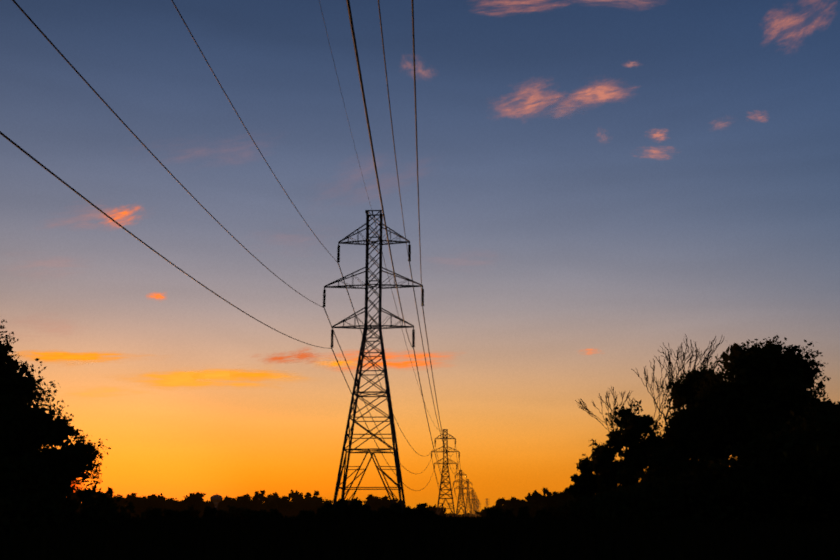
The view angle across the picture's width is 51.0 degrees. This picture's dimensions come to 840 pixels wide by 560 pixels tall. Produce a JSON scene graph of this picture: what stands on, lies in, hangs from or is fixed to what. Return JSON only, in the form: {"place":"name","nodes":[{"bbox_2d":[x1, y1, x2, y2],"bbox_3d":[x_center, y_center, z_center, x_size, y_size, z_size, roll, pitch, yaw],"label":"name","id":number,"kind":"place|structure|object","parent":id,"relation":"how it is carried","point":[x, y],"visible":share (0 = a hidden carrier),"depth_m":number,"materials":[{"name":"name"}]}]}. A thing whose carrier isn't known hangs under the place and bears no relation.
{"place":"outdoors","nodes":[
{"label":"outdoors","id":0,"kind":"place"},
{"bbox_2d":[20,351,91,363],"bbox_3d":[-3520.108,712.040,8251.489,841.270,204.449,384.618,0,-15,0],"label":"cloud","id":1,"kind":"structure","parent":0,"point":[55,355],"depth_m":8266.14,"materials":[{"name":"orange"}]},
{"bbox_2d":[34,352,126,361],"bbox_3d":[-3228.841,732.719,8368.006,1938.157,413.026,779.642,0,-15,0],"label":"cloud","id":2,"kind":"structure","parent":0,"point":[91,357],"depth_m":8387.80,"materials":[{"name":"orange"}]},
{"bbox_2d":[105,209,135,223],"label":"cloud","id":3,"kind":"structure","parent":0,"point":[121,215],"depth_m":8498.45,"materials":[{"name":"orange"}]},
{"bbox_2d":[149,293,164,298],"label":"cloud","id":4,"kind":"structure","parent":0,"point":[157,296],"depth_m":8621.97,"materials":[{"name":"orange"}]},
{"bbox_2d":[210,493,222,507],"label":"water tower","id":5,"kind":"structure","parent":0,"point":[216,499],"depth_m":508.77,"materials":[{"name":"paint"}]},
{"bbox_2d":[137,361,301,386],"bbox_3d":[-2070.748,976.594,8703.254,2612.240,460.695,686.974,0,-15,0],"label":"cloud","id":6,"kind":"structure","parent":0,"point":[213,377],"depth_m":8690.02,"materials":[{"name":"orange"}]},
{"bbox_2d":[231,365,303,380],"bbox_3d":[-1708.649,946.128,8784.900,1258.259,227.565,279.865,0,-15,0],"label":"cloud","id":7,"kind":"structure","parent":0,"point":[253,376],"depth_m":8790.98,"materials":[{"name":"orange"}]},
{"bbox_2d":[252,349,334,372],"bbox_3d":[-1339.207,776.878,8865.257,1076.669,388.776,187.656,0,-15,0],"label":"cloud","id":8,"kind":"structure","parent":0,"point":[299,355],"depth_m":8881.20,"materials":[{"name":"orange"}]},
{"bbox_2d":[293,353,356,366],"bbox_3d":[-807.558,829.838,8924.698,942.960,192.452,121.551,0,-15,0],"label":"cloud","id":9,"kind":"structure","parent":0,"point":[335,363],"depth_m":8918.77,"materials":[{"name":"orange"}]},
{"bbox_2d":[302,351,443,370],"bbox_3d":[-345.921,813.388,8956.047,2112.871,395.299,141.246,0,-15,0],"label":"cloud","id":10,"kind":"structure","parent":0,"point":[405,364],"depth_m":8959.19,"materials":[{"name":"orange"}]},
{"bbox_2d":[0,513,839,559],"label":"tall field grass","id":11,"kind":"structure","parent":0,"point":[450,537],"depth_m":28.66,"materials":[{"name":"black plant"}]},
{"bbox_2d":[0,0,839,514],"label":"sky","id":12,"kind":"structure","parent":0,"point":[546,240],"materials":[{"name":"blue"}]},
{"bbox_2d":[446,512,480,516],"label":"horizon treeline","id":13,"kind":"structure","parent":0,"point":[460,515],"depth_m":2502.13,"materials":[{"name":"black plant"}]},
{"bbox_2d":[525,96,562,117],"bbox_3d":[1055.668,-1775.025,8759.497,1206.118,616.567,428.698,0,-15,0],"label":"cloud","id":14,"kind":"structure","parent":0,"point":[530,106],"depth_m":8750.62,"materials":[{"name":"pink"}]},
{"bbox_2d":[563,86,616,115],"bbox_3d":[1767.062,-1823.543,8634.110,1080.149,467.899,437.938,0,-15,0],"label":"cloud","id":15,"kind":"structure","parent":0,"point":[600,93],"depth_m":8635.71,"materials":[{"name":"pink"}]},
{"label":"ground","id":16,"kind":"structure","parent":0,"visible":0},
{"bbox_2d":[0,320,58,408],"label":"tree","id":17,"kind":"object","parent":16,"relation":"on","point":[10,368],"visible":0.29,"depth_m":73.57,"materials":[{"name":"black plant"}]},
{"bbox_2d":[0,394,110,508],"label":"tree","id":18,"kind":"object","parent":16,"relation":"on","point":[25,429],"visible":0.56,"depth_m":54.09,"materials":[{"name":"black plant"}]},
{"bbox_2d":[38,446,97,513],"bbox_3d":[-24.726,14.515,58.578,5.536,6.926,5.334,0,-15,0],"label":"tree","id":19,"kind":"object","parent":16,"relation":"on","point":[81,496],"visible":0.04,"depth_m":59.47,"materials":[{"name":"black plant"}]},
{"bbox_2d":[65,478,86,513],"bbox_3d":[-24.995,16.222,62.662,2.942,5.754,3.049,0,-15,0],"label":"tree","id":20,"kind":"object","parent":16,"relation":"on","point":[80,491],"visible":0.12,"depth_m":62.63,"materials":[{"name":"black plant"}]},
{"bbox_2d":[0,453,155,539],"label":"undergrowth","id":21,"kind":"object","parent":16,"relation":"on","point":[40,504],"visible":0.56,"depth_m":48.90,"materials":[{"name":"black plant"}]},
{"bbox_2d":[93,491,116,504],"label":"tree","id":22,"kind":"object","parent":16,"relation":"on","point":[107,494],"visible":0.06,"depth_m":574.42,"materials":[{"name":"black plant"}]},
{"bbox_2d":[115,493,137,505],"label":"tree","id":23,"kind":"object","parent":16,"relation":"on","point":[131,496],"visible":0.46,"depth_m":644.02,"materials":[{"name":"black plant"}]},
{"bbox_2d":[130,496,160,509],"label":"tree","id":24,"kind":"object","parent":16,"relation":"on","point":[149,504],"visible":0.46,"depth_m":572.42,"materials":[{"name":"black plant"}]},
{"bbox_2d":[149,493,165,509],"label":"tree","id":25,"kind":"object","parent":16,"relation":"on","point":[159,499],"visible":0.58,"depth_m":626.29,"materials":[{"name":"black plant"}]},
{"bbox_2d":[171,500,186,511],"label":"tree","id":26,"kind":"object","parent":16,"relation":"on","point":[178,505],"visible":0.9,"depth_m":585.97,"materials":[{"name":"black plant"}]},
{"bbox_2d":[183,492,211,510],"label":"tree","id":27,"kind":"object","parent":16,"relation":"on","point":[191,498],"visible":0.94,"depth_m":554.51,"materials":[{"name":"black plant"}]},
{"bbox_2d":[192,491,212,506],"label":"tree","id":28,"kind":"object","parent":16,"relation":"on","point":[197,494],"visible":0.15,"depth_m":660.45,"materials":[{"name":"black plant"}]},
{"bbox_2d":[79,496,338,508],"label":"treeline","id":29,"kind":"object","parent":16,"relation":"on","point":[169,501],"visible":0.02,"depth_m":663.25,"materials":[{"name":"black plant"}]},
{"bbox_2d":[218,496,231,506],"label":"tree","id":30,"kind":"object","parent":16,"relation":"on","point":[224,502],"visible":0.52,"depth_m":655.61,"materials":[{"name":"black plant"}]},
{"bbox_2d":[227,496,251,515],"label":"tree","id":31,"kind":"object","parent":16,"relation":"on","point":[237,498],"visible":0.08,"depth_m":635.37,"materials":[{"name":"black plant"}]},
{"bbox_2d":[0,0,480,512],"bbox_3d":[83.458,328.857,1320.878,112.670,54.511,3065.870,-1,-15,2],"label":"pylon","id":32,"kind":"object","parent":16,"relation":"on","point":[357,380],"visible":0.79,"depth_m":142.77,"materials":[{"name":"metal"}]},
{"bbox_2d":[231,493,257,510],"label":"tree","id":33,"kind":"object","parent":16,"relation":"on","point":[243,501],"visible":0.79,"depth_m":586.72,"materials":[{"name":"black plant"}]},
{"bbox_2d":[75,504,446,518],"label":"trees","id":34,"kind":"object","parent":16,"relation":"on","point":[295,512],"visible":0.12,"depth_m":645.96,"materials":[{"name":"black plant"}]},
{"bbox_2d":[251,490,271,508],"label":"tree","id":35,"kind":"object","parent":16,"relation":"on","point":[261,498],"visible":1,"depth_m":634.26,"materials":[{"name":"black plant"}]},
{"bbox_2d":[268,494,284,499],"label":"tree","id":36,"kind":"object","parent":16,"relation":"on","point":[273,497],"visible":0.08,"depth_m":704.40,"materials":[{"name":"black plant"}]},
{"bbox_2d":[266,497,293,511],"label":"tree","id":37,"kind":"object","parent":16,"relation":"on","point":[283,503],"visible":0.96,"depth_m":564.74,"materials":[{"name":"black plant"}]},
{"bbox_2d":[288,489,305,503],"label":"tree","id":38,"kind":"object","parent":16,"relation":"on","point":[296,496],"visible":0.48,"depth_m":758.34,"materials":[{"name":"black plant"}]},
{"bbox_2d":[304,490,321,500],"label":"tree","id":39,"kind":"object","parent":16,"relation":"on","point":[308,495],"visible":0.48,"depth_m":758.61,"materials":[{"name":"black plant"}]},
{"bbox_2d":[301,497,328,513],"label":"tree","id":40,"kind":"object","parent":16,"relation":"on","point":[311,504],"visible":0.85,"depth_m":638.83,"materials":[{"name":"black plant"}]},
{"bbox_2d":[315,502,341,522],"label":"bush","id":41,"kind":"object","parent":16,"relation":"on","point":[332,512],"visible":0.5,"depth_m":94.67,"materials":[{"name":"black plant"}]},
{"bbox_2d":[334,498,362,519],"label":"bush","id":42,"kind":"object","parent":16,"relation":"on","point":[352,509],"visible":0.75,"depth_m":112.98,"materials":[{"name":"black plant"}]},
{"bbox_2d":[366,494,375,510],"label":"tree","id":43,"kind":"object","parent":16,"relation":"on","point":[370,500],"visible":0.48,"depth_m":577.68,"materials":[{"name":"black plant"}]},
{"bbox_2d":[369,495,384,505],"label":"tree","id":44,"kind":"object","parent":16,"relation":"on","point":[375,497],"visible":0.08,"depth_m":725.15,"materials":[{"name":"black plant"}]},
{"bbox_2d":[373,495,391,509],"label":"tree","id":45,"kind":"object","parent":16,"relation":"on","point":[380,503],"visible":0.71,"depth_m":547.10,"materials":[{"name":"black plant"}]},
{"bbox_2d":[389,498,403,508],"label":"tree","id":46,"kind":"object","parent":16,"relation":"on","point":[397,502],"visible":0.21,"depth_m":621.18,"materials":[{"name":"black plant"}]},
{"bbox_2d":[390,503,414,519],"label":"bush","id":47,"kind":"object","parent":16,"relation":"on","point":[407,512],"visible":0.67,"depth_m":114.97,"materials":[{"name":"black plant"}]},
{"bbox_2d":[402,503,427,519],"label":"bush","id":48,"kind":"object","parent":16,"relation":"on","point":[420,511],"visible":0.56,"depth_m":123.31,"materials":[{"name":"black plant"}]},
{"bbox_2d":[420,510,440,520],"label":"tree","id":49,"kind":"object","parent":16,"relation":"on","point":[431,513],"visible":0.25,"depth_m":129.35,"materials":[{"name":"black plant"}]},
{"bbox_2d":[431,429,459,516],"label":"pylon","id":50,"kind":"object","parent":16,"relation":"on","point":[443,471],"visible":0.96,"depth_m":520.73,"materials":[{"name":"metal"}]},
{"bbox_2d":[453,470,468,515],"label":"pylon","id":51,"kind":"object","parent":16,"relation":"on","point":[459,502],"visible":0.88,"depth_m":954.10,"materials":[{"name":"metal"}]},
{"bbox_2d":[463,479,472,516],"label":"pylon","id":52,"kind":"object","parent":16,"relation":"on","point":[468,495],"visible":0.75,"depth_m":1281.79,"materials":[{"name":"metal"}]},
{"bbox_2d":[469,491,476,516],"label":"pylon","id":53,"kind":"object","parent":16,"relation":"on","point":[473,504],"visible":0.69,"depth_m":1666.47,"materials":[{"name":"metal"}]},
{"bbox_2d":[485,506,513,519],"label":"bush","id":54,"kind":"object","parent":16,"relation":"on","point":[496,511],"visible":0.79,"depth_m":239.48,"materials":[{"name":"black plant"}]},
{"bbox_2d":[495,497,510,508],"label":"tree","id":55,"kind":"object","parent":16,"relation":"on","point":[502,501],"visible":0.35,"depth_m":501.95,"materials":[{"name":"black plant"}]},
{"bbox_2d":[510,496,521,508],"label":"tree","id":56,"kind":"object","parent":16,"relation":"on","point":[515,502],"visible":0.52,"depth_m":460.88,"materials":[{"name":"black plant"}]},
{"bbox_2d":[475,495,576,517],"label":"treeline base","id":57,"kind":"object","parent":16,"relation":"on","point":[532,508],"visible":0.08,"depth_m":422.54,"materials":[{"name":"black plant"}]},
{"bbox_2d":[520,493,532,506],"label":"tree","id":58,"kind":"object","parent":16,"relation":"on","point":[528,499],"visible":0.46,"depth_m":440.78,"materials":[{"name":"black plant"}]},
{"bbox_2d":[531,487,548,505],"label":"tree","id":59,"kind":"object","parent":16,"relation":"on","point":[536,498],"visible":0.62,"depth_m":412.79,"materials":[{"name":"black plant"}]},
{"bbox_2d":[549,491,558,505],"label":"tree","id":60,"kind":"object","parent":16,"relation":"on","point":[555,496],"visible":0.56,"depth_m":381.49,"materials":[{"name":"black plant"}]},
{"bbox_2d":[555,491,568,508],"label":"tree","id":61,"kind":"object","parent":16,"relation":"on","point":[563,495],"visible":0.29,"depth_m":364.17,"materials":[{"name":"black plant"}]},
{"bbox_2d":[565,474,579,502],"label":"tree","id":62,"kind":"object","parent":16,"relation":"on","point":[570,489],"visible":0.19,"depth_m":107.11,"materials":[{"name":"black plant"}]},
{"bbox_2d":[572,443,609,496],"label":"tree","id":63,"kind":"object","parent":16,"relation":"on","point":[586,485],"visible":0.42,"depth_m":100.79,"materials":[{"name":"black plant"}]},
{"bbox_2d":[575,359,677,456],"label":"bare tree","id":64,"kind":"object","parent":16,"relation":"on","point":[615,401],"visible":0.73,"depth_m":121.90,"materials":[{"name":"black plant"}]},
{"bbox_2d":[582,400,683,493],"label":"tree","id":65,"kind":"object","parent":16,"relation":"on","point":[629,434],"visible":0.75,"depth_m":94.31,"materials":[{"name":"black plant"}]},
{"bbox_2d":[633,444,723,518],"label":"tree","id":66,"kind":"object","parent":16,"relation":"on","point":[666,461],"visible":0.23,"depth_m":85.37,"materials":[{"name":"black plant"}]},
{"bbox_2d":[632,334,724,426],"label":"bare tree","id":67,"kind":"object","parent":16,"relation":"on","point":[705,360],"visible":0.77,"depth_m":110.12,"materials":[{"name":"black plant"}]},
{"bbox_2d":[653,362,737,462],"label":"tree","id":68,"kind":"object","parent":16,"relation":"on","point":[684,393],"visible":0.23,"depth_m":97.54,"materials":[{"name":"black plant"}]},
{"bbox_2d":[559,450,839,528],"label":"undergrowth","id":69,"kind":"object","parent":16,"relation":"on","point":[679,496],"visible":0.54,"depth_m":75.54,"materials":[{"name":"black plant"}]},
{"bbox_2d":[659,335,839,460],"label":"tree","id":70,"kind":"object","parent":16,"relation":"on","point":[768,385],"visible":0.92,"depth_m":84.82,"materials":[{"name":"black plant"}]},
{"bbox_2d":[822,397,839,414],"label":"tree","id":71,"kind":"object","parent":16,"relation":"on","point":[838,402],"depth_m":88.28,"materials":[{"name":"black plant"}]}
]}

